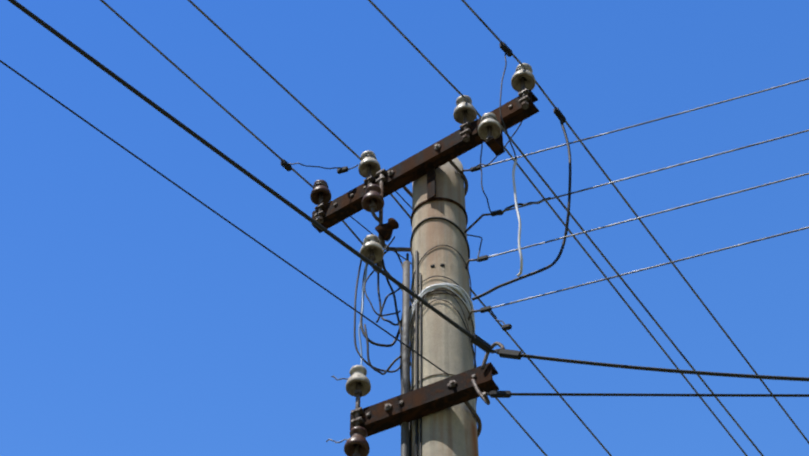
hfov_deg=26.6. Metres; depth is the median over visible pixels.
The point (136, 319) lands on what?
sky
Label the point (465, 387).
crossarm
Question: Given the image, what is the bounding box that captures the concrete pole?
[409,158,478,455]
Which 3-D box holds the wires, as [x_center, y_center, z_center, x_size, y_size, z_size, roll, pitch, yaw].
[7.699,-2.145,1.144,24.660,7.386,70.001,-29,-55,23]
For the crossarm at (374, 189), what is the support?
attached to the concrete pole
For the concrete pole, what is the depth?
6.82 m
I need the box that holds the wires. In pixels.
[0,0,808,455]
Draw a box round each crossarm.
[310,63,538,272]
[344,342,504,455]
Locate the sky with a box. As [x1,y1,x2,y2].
[0,0,808,455]

